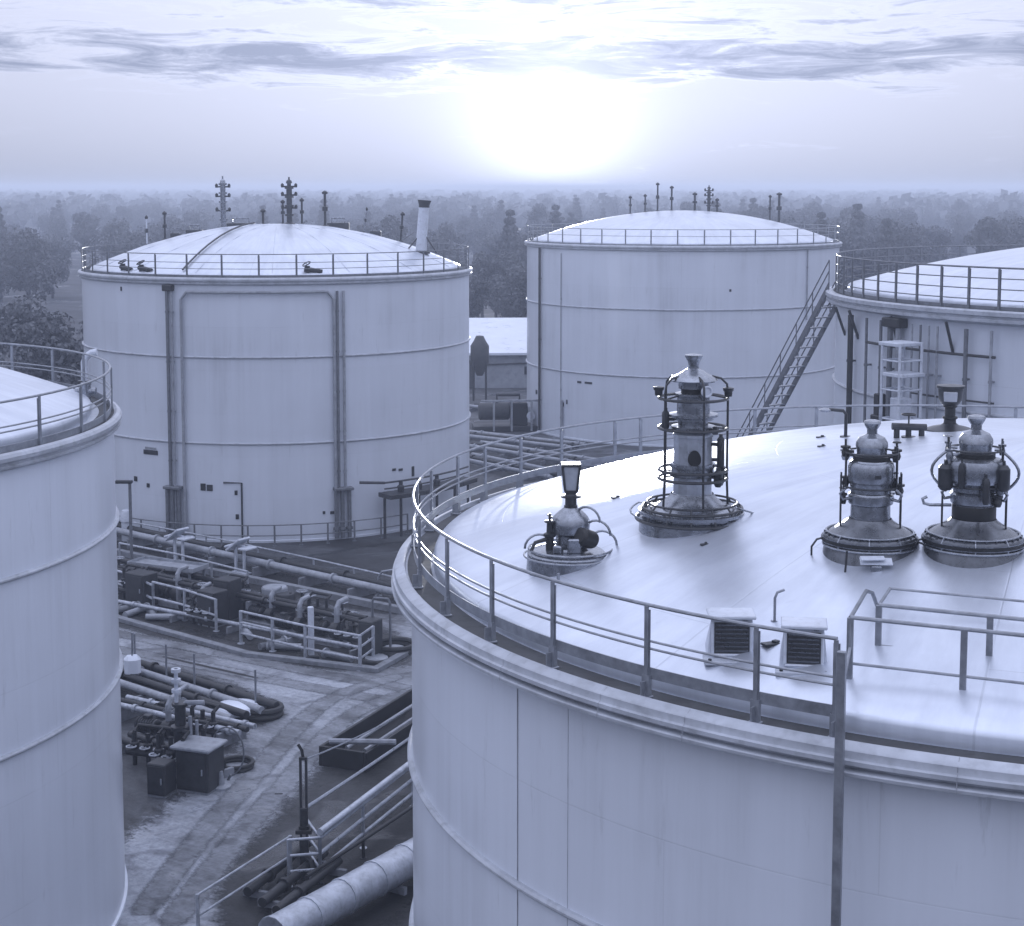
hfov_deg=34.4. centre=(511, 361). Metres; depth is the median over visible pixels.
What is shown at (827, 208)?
broadleaf tree
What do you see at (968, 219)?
broadleaf tree
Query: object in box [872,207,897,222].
broadleaf tree
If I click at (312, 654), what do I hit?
marker post
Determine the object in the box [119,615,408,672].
kerb wall
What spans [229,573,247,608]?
valve manifold
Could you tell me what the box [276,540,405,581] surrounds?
pavement
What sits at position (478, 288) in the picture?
broadleaf tree
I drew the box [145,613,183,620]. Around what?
pipe offcut
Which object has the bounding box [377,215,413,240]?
upright tree
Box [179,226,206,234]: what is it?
broadleaf tree
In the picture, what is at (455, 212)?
broadleaf tree
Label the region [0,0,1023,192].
sky
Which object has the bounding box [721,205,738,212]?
broadleaf tree
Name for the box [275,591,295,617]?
drum
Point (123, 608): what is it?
pipe offcut
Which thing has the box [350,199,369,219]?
upright tree
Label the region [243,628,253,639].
pipe offcut
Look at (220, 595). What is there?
control cabinet
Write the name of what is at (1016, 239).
broadleaf tree
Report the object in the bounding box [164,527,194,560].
pipe stile
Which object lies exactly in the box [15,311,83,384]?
broadleaf tree
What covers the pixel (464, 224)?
upright tree
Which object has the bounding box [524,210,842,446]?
storage tank
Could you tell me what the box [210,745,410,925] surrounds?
pavement
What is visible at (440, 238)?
broadleaf tree
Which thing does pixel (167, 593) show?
pump set
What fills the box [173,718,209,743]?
valve manifold
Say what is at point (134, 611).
pipe offcut
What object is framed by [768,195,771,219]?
vent stack
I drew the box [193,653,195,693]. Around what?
marker pole
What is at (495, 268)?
upright tree
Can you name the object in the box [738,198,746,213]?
conifer tree
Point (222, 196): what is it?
vent stack
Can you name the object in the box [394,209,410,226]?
upright tree
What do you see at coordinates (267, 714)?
hose coil
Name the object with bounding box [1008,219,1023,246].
broadleaf tree
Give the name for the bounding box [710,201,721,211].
conifer tree
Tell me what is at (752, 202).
conifer tree
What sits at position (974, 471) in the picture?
squat vent
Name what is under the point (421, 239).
vent stack
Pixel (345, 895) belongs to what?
lagged pipe
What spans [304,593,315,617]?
valve spindle
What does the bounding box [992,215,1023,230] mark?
broadleaf tree
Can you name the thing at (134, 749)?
valve manifold
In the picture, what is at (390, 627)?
pipe hoop
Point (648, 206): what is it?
upright tree
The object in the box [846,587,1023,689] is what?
railing
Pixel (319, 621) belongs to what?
pump set
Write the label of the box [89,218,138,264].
broadleaf tree
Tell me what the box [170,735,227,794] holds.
control cabinet
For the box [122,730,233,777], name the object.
pipe run
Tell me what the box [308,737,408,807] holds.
pipe
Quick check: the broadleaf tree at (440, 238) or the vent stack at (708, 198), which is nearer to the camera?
the vent stack at (708, 198)
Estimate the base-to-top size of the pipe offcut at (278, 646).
0.390 m
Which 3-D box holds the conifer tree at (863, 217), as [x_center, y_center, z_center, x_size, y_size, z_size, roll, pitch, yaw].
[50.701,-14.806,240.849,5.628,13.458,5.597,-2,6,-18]
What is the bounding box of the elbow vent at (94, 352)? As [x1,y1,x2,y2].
[78,349,97,383]
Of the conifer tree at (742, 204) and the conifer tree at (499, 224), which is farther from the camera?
the conifer tree at (742, 204)
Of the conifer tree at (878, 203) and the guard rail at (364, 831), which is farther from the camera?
the conifer tree at (878, 203)
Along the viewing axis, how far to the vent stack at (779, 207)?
120.11 m
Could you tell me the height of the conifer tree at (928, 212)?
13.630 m
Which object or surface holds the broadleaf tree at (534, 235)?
on the ground
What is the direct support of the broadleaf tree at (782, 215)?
on the ground
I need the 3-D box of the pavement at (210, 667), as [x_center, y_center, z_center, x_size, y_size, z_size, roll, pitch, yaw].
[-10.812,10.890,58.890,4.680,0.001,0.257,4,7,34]
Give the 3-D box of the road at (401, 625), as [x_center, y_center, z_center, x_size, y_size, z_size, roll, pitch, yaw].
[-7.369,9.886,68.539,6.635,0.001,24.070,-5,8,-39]
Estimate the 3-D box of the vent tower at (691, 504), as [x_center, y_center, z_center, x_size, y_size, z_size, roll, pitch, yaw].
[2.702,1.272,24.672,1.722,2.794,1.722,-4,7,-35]
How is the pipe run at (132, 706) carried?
on the ground
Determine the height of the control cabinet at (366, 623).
1.410 m
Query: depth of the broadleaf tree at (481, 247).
318.24 m
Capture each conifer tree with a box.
[0,206,16,299]
[30,193,41,229]
[47,207,60,247]
[55,200,68,232]
[62,200,71,233]
[226,204,230,219]
[256,205,269,223]
[292,213,298,223]
[316,199,330,225]
[361,211,373,228]
[408,213,417,245]
[467,205,482,254]
[485,198,491,209]
[491,209,526,300]
[493,200,505,232]
[547,204,563,232]
[567,211,575,222]
[572,198,582,221]
[599,208,606,218]
[610,196,618,216]
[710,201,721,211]
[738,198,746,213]
[748,198,758,210]
[768,199,775,217]
[812,212,829,237]
[840,203,872,282]
[848,216,872,276]
[869,218,898,276]
[875,197,881,207]
[921,199,934,228]
[933,198,946,229]
[947,214,967,258]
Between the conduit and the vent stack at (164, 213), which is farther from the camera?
the vent stack at (164, 213)
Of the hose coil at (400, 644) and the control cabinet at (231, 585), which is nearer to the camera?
the hose coil at (400, 644)
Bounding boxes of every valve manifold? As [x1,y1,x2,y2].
[118,563,144,598]
[125,723,166,766]
[144,566,164,581]
[149,726,189,759]
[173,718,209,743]
[185,595,212,627]
[186,701,220,737]
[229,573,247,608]
[302,591,331,619]
[334,617,358,648]
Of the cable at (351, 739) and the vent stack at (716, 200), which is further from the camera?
the vent stack at (716, 200)
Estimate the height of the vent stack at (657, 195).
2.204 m
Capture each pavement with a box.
[117,541,395,613]
[118,578,358,655]
[119,568,398,671]
[120,668,286,729]
[120,676,253,721]
[163,656,257,677]
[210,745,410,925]
[266,795,412,925]
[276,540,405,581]
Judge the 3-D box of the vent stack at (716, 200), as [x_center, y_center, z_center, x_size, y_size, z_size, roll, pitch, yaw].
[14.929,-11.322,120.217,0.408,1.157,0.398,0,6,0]
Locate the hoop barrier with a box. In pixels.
[375,569,392,596]
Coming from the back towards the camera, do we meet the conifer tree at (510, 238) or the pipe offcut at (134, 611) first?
the conifer tree at (510, 238)
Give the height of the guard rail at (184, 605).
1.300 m
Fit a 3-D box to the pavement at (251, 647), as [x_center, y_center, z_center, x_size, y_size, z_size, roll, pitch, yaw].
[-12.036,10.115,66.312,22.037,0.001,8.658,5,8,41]
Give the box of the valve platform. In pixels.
[359,466,476,538]
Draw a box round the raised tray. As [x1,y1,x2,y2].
[127,556,208,578]
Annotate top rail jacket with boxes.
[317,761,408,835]
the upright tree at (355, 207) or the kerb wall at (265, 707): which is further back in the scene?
the upright tree at (355, 207)
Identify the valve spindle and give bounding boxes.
[117,556,124,564]
[184,588,193,598]
[241,589,250,610]
[296,589,307,616]
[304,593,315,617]
[336,601,348,623]
[348,612,359,633]
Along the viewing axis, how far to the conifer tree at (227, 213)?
490.19 m
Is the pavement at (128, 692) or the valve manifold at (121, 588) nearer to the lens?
the pavement at (128, 692)
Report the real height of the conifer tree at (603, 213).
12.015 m
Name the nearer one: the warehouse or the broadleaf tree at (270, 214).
the warehouse
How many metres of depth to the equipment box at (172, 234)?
88.97 m
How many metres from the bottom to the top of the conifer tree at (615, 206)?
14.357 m
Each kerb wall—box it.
[117,548,402,614]
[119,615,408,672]
[123,658,266,708]
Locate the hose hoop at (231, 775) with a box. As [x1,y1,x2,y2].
[213,726,244,779]
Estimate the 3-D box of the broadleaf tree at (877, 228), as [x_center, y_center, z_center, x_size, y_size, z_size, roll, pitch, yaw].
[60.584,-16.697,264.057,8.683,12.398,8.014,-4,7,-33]
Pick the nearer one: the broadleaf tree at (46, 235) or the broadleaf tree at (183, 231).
the broadleaf tree at (183, 231)
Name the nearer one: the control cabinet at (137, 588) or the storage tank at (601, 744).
the storage tank at (601, 744)
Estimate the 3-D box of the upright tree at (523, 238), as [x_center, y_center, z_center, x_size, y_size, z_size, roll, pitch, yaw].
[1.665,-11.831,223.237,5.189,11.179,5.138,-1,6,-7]
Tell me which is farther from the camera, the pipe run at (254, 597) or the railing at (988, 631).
the pipe run at (254, 597)
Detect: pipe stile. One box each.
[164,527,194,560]
[224,536,256,573]
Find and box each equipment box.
[170,228,180,237]
[186,224,203,233]
[227,218,254,226]
[327,217,349,229]
[370,226,380,235]
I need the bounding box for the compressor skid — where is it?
[472,393,537,431]
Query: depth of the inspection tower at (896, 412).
51.66 m
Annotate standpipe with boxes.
[295,744,314,880]
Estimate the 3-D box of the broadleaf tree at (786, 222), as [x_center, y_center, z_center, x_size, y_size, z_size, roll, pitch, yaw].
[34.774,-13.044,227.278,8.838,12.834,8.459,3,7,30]
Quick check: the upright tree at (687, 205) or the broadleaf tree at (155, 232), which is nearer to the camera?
the broadleaf tree at (155, 232)
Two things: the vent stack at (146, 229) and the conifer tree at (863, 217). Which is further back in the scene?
the conifer tree at (863, 217)
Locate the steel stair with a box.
[736,259,847,437]
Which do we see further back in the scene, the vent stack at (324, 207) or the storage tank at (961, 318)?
the vent stack at (324, 207)
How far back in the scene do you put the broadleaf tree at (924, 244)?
242.93 m
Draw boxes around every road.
[117,627,411,925]
[119,630,411,690]
[119,646,382,700]
[131,674,402,914]
[159,687,411,925]
[252,589,411,657]
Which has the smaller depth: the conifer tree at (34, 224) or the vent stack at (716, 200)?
the vent stack at (716, 200)
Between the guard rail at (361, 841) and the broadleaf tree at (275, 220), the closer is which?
the guard rail at (361, 841)
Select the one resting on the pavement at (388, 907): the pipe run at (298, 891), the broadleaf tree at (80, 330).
the pipe run at (298, 891)
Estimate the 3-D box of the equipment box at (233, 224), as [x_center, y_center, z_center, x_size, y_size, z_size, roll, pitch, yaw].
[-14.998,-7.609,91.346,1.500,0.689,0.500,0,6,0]
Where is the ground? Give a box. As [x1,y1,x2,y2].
[0,203,976,843]
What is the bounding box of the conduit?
[771,589,784,621]
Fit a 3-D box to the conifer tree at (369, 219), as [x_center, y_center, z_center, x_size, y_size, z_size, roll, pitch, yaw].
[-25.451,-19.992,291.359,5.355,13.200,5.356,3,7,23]
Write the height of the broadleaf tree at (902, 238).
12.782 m
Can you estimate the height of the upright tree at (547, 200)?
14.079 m
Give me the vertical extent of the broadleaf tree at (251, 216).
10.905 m
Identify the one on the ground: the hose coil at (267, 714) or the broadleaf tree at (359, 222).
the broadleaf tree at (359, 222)
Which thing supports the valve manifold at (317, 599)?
on the pavement at (221, 633)
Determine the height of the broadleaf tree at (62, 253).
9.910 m
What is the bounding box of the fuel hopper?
[470,335,488,400]
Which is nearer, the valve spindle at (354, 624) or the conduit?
the conduit
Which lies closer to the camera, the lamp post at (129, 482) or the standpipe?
the standpipe
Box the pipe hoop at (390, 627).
[371,597,391,646]
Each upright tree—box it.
[0,229,4,254]
[70,212,100,259]
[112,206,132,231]
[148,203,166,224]
[277,201,300,218]
[308,206,318,224]
[327,202,340,222]
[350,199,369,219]
[353,201,370,218]
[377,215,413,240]
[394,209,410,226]
[416,197,433,209]
[434,221,467,262]
[443,209,453,225]
[454,216,475,263]
[469,251,494,317]
[478,256,513,317]
[519,233,532,265]
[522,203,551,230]
[541,197,556,210]
[563,205,582,221]
[636,199,652,212]
[638,208,655,212]
[680,201,700,210]
[731,210,743,214]
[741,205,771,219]
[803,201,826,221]
[833,207,866,234]
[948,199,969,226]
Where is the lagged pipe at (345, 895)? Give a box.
[258,838,412,925]
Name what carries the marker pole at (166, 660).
on the pavement at (128, 692)
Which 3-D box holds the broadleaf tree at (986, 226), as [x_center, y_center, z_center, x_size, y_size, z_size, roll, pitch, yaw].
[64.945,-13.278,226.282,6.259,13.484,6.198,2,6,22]
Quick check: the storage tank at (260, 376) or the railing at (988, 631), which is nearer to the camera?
the railing at (988, 631)
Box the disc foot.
[215,771,230,791]
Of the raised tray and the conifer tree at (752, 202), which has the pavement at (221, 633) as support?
the raised tray
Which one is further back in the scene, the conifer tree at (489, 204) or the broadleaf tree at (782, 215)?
the conifer tree at (489, 204)
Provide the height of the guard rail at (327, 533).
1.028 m
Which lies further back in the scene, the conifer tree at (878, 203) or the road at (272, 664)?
the conifer tree at (878, 203)
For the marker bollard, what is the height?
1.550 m
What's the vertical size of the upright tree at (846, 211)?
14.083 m
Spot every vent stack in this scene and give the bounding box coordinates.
[145,215,147,244]
[162,211,166,239]
[215,176,230,227]
[260,209,265,223]
[280,200,284,223]
[281,177,297,223]
[299,198,303,223]
[322,190,327,225]
[363,207,367,232]
[399,212,404,242]
[408,200,437,253]
[628,196,631,213]
[643,194,646,211]
[656,182,659,210]
[669,186,673,210]
[692,192,696,210]
[704,185,713,211]
[715,198,718,211]
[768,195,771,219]
[776,192,781,222]
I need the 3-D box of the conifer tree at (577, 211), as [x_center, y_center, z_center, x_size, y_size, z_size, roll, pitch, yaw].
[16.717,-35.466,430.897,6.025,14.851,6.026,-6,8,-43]
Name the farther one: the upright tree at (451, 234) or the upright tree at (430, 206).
the upright tree at (430, 206)
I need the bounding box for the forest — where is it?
[0,188,1023,231]
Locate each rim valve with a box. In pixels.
[75,382,96,400]
[118,259,132,270]
[136,260,152,271]
[302,261,322,272]
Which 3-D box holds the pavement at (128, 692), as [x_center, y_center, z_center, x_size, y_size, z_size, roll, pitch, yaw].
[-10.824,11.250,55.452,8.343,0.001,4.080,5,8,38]
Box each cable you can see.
[302,714,399,760]
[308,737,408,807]
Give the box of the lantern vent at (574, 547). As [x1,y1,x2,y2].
[523,461,617,576]
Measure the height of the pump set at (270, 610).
1.576 m
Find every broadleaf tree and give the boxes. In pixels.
[0,227,60,304]
[0,294,66,375]
[0,323,8,355]
[1,235,49,310]
[5,224,28,244]
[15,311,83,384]
[36,212,50,236]
[39,234,71,275]
[42,214,78,253]
[44,235,77,297]
[76,321,82,339]
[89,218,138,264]
[91,204,116,237]
[103,229,153,256]
[127,203,150,231]
[137,220,187,242]
[145,202,166,225]
[161,214,180,224]
[166,206,179,217]
[166,218,186,237]
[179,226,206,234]
[182,209,214,228]
[184,221,196,229]
[207,204,220,228]
[214,219,234,227]
[244,211,259,223]
[255,210,278,223]
[272,216,286,223]
[340,210,356,221]
[350,219,377,230]
[354,222,395,239]
[396,205,418,234]
[399,234,415,244]
[414,228,454,260]
[448,208,469,226]
[469,274,490,317]
[476,228,500,256]
[479,207,496,237]
[481,230,525,256]
[490,263,526,317]
[526,226,553,237]
[562,219,577,227]
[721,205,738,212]
[766,216,810,229]
[775,211,802,222]
[780,208,817,226]
[780,220,796,226]
[810,217,848,263]
[811,224,849,274]
[822,204,834,218]
[834,206,855,216]
[834,214,868,231]
[859,207,871,216]
[865,214,882,233]
[868,221,927,271]
[871,218,913,238]
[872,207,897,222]
[891,208,919,233]
[905,225,935,263]
[911,224,954,261]
[945,211,977,242]
[962,216,1010,256]
[969,207,982,228]
[980,213,998,220]
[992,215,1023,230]
[995,209,1019,223]
[1000,221,1023,248]
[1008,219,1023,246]
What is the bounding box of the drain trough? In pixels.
[319,688,411,772]
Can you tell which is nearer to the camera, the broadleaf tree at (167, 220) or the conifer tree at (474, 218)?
the broadleaf tree at (167, 220)
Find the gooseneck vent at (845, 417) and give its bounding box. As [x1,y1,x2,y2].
[820,408,849,436]
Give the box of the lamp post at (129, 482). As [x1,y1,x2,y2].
[115,480,132,559]
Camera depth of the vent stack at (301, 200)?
90.01 m
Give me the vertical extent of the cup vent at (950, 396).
0.910 m
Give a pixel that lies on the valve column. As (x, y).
(179, 713)
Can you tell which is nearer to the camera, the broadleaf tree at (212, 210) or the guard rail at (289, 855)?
the guard rail at (289, 855)
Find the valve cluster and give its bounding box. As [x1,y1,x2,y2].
[891,413,926,437]
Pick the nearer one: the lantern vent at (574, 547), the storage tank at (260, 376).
the lantern vent at (574, 547)
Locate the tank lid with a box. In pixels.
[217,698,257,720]
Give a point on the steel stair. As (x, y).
(794, 354)
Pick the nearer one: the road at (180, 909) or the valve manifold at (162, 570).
the road at (180, 909)
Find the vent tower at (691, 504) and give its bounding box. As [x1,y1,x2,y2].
[629,354,753,537]
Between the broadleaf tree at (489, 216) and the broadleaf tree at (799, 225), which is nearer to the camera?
the broadleaf tree at (799, 225)
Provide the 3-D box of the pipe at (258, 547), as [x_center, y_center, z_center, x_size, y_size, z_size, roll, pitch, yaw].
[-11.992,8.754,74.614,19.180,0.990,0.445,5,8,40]
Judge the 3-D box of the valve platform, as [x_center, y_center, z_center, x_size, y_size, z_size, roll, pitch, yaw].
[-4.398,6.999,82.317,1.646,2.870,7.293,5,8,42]
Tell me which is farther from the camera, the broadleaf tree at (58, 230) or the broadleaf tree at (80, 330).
the broadleaf tree at (58, 230)
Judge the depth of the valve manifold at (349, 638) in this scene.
61.22 m
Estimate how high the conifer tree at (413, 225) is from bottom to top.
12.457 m
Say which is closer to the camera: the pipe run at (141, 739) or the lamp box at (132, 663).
the pipe run at (141, 739)
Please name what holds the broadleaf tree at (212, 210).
on the ground
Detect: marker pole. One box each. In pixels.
[133,633,135,653]
[165,644,167,684]
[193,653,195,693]
[254,669,256,702]
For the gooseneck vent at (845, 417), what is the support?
on the storage tank at (601, 744)
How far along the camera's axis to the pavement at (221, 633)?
63.32 m
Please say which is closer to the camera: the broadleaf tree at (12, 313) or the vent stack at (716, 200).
the vent stack at (716, 200)
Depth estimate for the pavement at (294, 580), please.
71.51 m
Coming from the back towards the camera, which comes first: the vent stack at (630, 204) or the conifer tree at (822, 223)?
the conifer tree at (822, 223)
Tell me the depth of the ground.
96.19 m
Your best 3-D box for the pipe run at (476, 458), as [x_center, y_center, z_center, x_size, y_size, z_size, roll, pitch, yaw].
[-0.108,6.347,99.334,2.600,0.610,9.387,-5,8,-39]
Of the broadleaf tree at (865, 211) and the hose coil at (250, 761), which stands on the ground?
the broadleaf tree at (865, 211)
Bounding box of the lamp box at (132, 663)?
[124,632,140,682]
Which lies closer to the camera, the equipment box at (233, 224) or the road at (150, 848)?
the road at (150, 848)
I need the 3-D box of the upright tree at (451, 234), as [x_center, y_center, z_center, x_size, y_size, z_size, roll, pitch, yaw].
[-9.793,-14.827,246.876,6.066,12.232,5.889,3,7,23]
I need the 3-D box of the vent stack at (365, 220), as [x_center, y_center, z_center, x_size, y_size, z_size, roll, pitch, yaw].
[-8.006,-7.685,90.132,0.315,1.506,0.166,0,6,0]
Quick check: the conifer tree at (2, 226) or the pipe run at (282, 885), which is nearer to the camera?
the pipe run at (282, 885)
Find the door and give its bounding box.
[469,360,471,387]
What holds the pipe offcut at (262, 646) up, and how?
on the pavement at (221, 633)
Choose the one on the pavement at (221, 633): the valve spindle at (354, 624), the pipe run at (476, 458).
the valve spindle at (354, 624)
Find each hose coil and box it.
[224,755,254,772]
[247,699,283,721]
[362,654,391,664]
[381,636,411,655]
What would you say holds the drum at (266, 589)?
on the pavement at (221, 633)
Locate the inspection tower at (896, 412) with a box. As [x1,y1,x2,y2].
[879,340,924,420]
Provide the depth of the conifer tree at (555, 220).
258.94 m
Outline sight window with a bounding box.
[688,451,700,465]
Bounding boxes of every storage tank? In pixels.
[0,342,127,925]
[78,222,472,542]
[391,404,1023,925]
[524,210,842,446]
[825,245,1023,423]
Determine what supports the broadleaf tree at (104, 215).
on the ground
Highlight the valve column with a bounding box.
[171,667,204,783]
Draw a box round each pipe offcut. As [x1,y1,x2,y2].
[118,601,140,612]
[122,602,149,616]
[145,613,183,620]
[146,605,155,613]
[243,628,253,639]
[258,635,287,649]
[266,641,302,649]
[321,648,353,662]
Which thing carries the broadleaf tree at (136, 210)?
on the ground
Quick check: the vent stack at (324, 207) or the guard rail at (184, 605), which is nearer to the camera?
the guard rail at (184, 605)
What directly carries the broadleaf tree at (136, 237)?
on the ground
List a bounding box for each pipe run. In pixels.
[116,521,392,596]
[117,558,249,588]
[117,565,367,634]
[118,599,357,656]
[120,660,279,718]
[121,694,256,746]
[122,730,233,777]
[243,841,313,897]
[258,848,328,908]
[272,857,346,913]
[469,402,485,411]
[469,430,585,449]
[469,440,610,469]
[470,452,556,480]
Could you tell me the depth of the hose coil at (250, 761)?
48.94 m
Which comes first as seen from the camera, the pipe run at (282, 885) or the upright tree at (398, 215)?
the pipe run at (282, 885)
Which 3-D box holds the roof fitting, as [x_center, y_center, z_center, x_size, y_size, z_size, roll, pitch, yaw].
[3.213,3.473,20.400,0.260,0.053,0.130,-3,7,-23]
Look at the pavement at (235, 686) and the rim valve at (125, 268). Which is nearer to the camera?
the pavement at (235, 686)
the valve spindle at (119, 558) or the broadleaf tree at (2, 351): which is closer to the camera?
the valve spindle at (119, 558)
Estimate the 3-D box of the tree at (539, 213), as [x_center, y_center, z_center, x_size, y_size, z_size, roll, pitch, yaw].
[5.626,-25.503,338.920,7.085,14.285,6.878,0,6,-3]
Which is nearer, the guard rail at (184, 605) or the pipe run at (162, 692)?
the pipe run at (162, 692)
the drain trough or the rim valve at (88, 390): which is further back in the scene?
the drain trough
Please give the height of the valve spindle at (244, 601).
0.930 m
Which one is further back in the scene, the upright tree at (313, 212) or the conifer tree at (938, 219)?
the conifer tree at (938, 219)
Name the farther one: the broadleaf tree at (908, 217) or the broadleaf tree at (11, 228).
the broadleaf tree at (908, 217)
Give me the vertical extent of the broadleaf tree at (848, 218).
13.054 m
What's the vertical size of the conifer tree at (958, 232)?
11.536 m
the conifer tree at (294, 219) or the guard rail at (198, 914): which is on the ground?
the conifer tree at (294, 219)
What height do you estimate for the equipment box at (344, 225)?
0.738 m
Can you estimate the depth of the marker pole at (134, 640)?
57.41 m
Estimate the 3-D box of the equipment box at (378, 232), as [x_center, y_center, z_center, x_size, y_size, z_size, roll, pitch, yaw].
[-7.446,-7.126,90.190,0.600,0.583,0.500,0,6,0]
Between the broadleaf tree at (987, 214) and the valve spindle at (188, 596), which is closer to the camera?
the valve spindle at (188, 596)
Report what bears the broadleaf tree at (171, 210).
on the ground
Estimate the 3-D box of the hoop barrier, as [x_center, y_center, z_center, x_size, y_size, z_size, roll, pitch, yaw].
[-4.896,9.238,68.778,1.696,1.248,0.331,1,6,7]
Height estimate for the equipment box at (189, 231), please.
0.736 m
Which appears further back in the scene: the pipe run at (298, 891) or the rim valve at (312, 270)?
the rim valve at (312, 270)
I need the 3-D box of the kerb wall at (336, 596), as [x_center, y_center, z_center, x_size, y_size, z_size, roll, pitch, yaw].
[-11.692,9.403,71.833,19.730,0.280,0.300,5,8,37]
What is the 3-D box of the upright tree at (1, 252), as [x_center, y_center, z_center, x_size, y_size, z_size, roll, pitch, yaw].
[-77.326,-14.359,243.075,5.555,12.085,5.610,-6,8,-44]
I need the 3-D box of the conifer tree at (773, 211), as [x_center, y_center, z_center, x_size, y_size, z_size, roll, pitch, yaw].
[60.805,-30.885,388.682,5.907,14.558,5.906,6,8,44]
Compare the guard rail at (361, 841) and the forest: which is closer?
the guard rail at (361, 841)
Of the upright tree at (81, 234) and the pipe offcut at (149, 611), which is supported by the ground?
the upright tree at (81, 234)
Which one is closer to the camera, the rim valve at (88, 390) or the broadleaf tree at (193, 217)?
the rim valve at (88, 390)
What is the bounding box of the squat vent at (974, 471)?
[912,414,1023,567]
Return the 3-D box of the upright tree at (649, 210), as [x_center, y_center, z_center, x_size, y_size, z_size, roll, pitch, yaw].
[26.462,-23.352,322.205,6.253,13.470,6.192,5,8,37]
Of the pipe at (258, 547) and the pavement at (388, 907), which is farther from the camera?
the pipe at (258, 547)
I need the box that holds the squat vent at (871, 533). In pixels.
[810,419,921,572]
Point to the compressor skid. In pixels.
(519, 412)
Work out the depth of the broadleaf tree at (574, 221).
290.08 m
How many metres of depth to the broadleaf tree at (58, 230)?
364.44 m
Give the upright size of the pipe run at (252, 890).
0.480 m
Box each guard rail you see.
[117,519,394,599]
[117,570,156,611]
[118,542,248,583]
[132,513,409,545]
[151,581,219,631]
[195,835,291,925]
[237,610,374,670]
[286,819,320,887]
[305,804,412,894]
[317,769,412,885]
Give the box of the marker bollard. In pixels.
[120,509,128,541]
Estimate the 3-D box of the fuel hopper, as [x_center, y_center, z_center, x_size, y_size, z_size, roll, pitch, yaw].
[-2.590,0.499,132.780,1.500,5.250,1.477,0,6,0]
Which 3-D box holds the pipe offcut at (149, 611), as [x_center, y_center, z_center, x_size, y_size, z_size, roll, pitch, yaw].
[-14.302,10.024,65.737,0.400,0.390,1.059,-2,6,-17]
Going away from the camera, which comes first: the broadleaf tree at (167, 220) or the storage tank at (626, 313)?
the storage tank at (626, 313)
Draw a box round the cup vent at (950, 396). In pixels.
[927,384,970,431]
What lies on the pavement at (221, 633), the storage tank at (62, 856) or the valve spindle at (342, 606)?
the valve spindle at (342, 606)
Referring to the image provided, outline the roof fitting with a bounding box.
[761,639,779,646]
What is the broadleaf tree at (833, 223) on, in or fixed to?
on the ground
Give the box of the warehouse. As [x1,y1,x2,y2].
[469,318,526,387]
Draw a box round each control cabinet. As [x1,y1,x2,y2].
[125,569,157,605]
[147,757,175,798]
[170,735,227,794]
[197,586,227,627]
[213,575,241,620]
[359,616,382,658]
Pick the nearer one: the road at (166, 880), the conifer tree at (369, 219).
the road at (166, 880)
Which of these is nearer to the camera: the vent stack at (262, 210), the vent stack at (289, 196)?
the vent stack at (289, 196)
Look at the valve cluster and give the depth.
27.84 m
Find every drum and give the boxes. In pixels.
[261,584,287,607]
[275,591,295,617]
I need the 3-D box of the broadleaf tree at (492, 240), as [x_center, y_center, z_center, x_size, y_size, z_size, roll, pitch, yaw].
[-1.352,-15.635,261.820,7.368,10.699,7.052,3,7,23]
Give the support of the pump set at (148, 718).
on the ground
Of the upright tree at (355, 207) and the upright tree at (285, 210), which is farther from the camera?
the upright tree at (355, 207)
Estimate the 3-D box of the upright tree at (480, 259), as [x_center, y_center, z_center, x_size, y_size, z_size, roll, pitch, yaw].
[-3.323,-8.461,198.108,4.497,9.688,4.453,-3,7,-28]
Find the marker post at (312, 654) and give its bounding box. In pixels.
[303,606,318,658]
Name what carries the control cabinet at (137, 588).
on the pavement at (221, 633)
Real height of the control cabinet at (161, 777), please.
0.960 m
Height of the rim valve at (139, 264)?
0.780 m
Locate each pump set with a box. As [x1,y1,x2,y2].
[131,693,180,742]
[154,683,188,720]
[158,564,188,608]
[178,582,211,621]
[242,585,281,627]
[270,594,309,639]
[302,596,348,647]
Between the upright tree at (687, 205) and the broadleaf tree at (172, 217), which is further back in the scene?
the upright tree at (687, 205)
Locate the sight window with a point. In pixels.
(694, 458)
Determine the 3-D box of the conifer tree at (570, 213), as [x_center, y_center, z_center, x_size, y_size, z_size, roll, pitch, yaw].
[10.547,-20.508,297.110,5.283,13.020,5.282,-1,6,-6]
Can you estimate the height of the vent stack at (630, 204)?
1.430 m
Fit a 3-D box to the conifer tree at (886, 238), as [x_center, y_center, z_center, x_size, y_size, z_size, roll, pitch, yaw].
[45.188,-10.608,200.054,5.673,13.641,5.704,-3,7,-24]

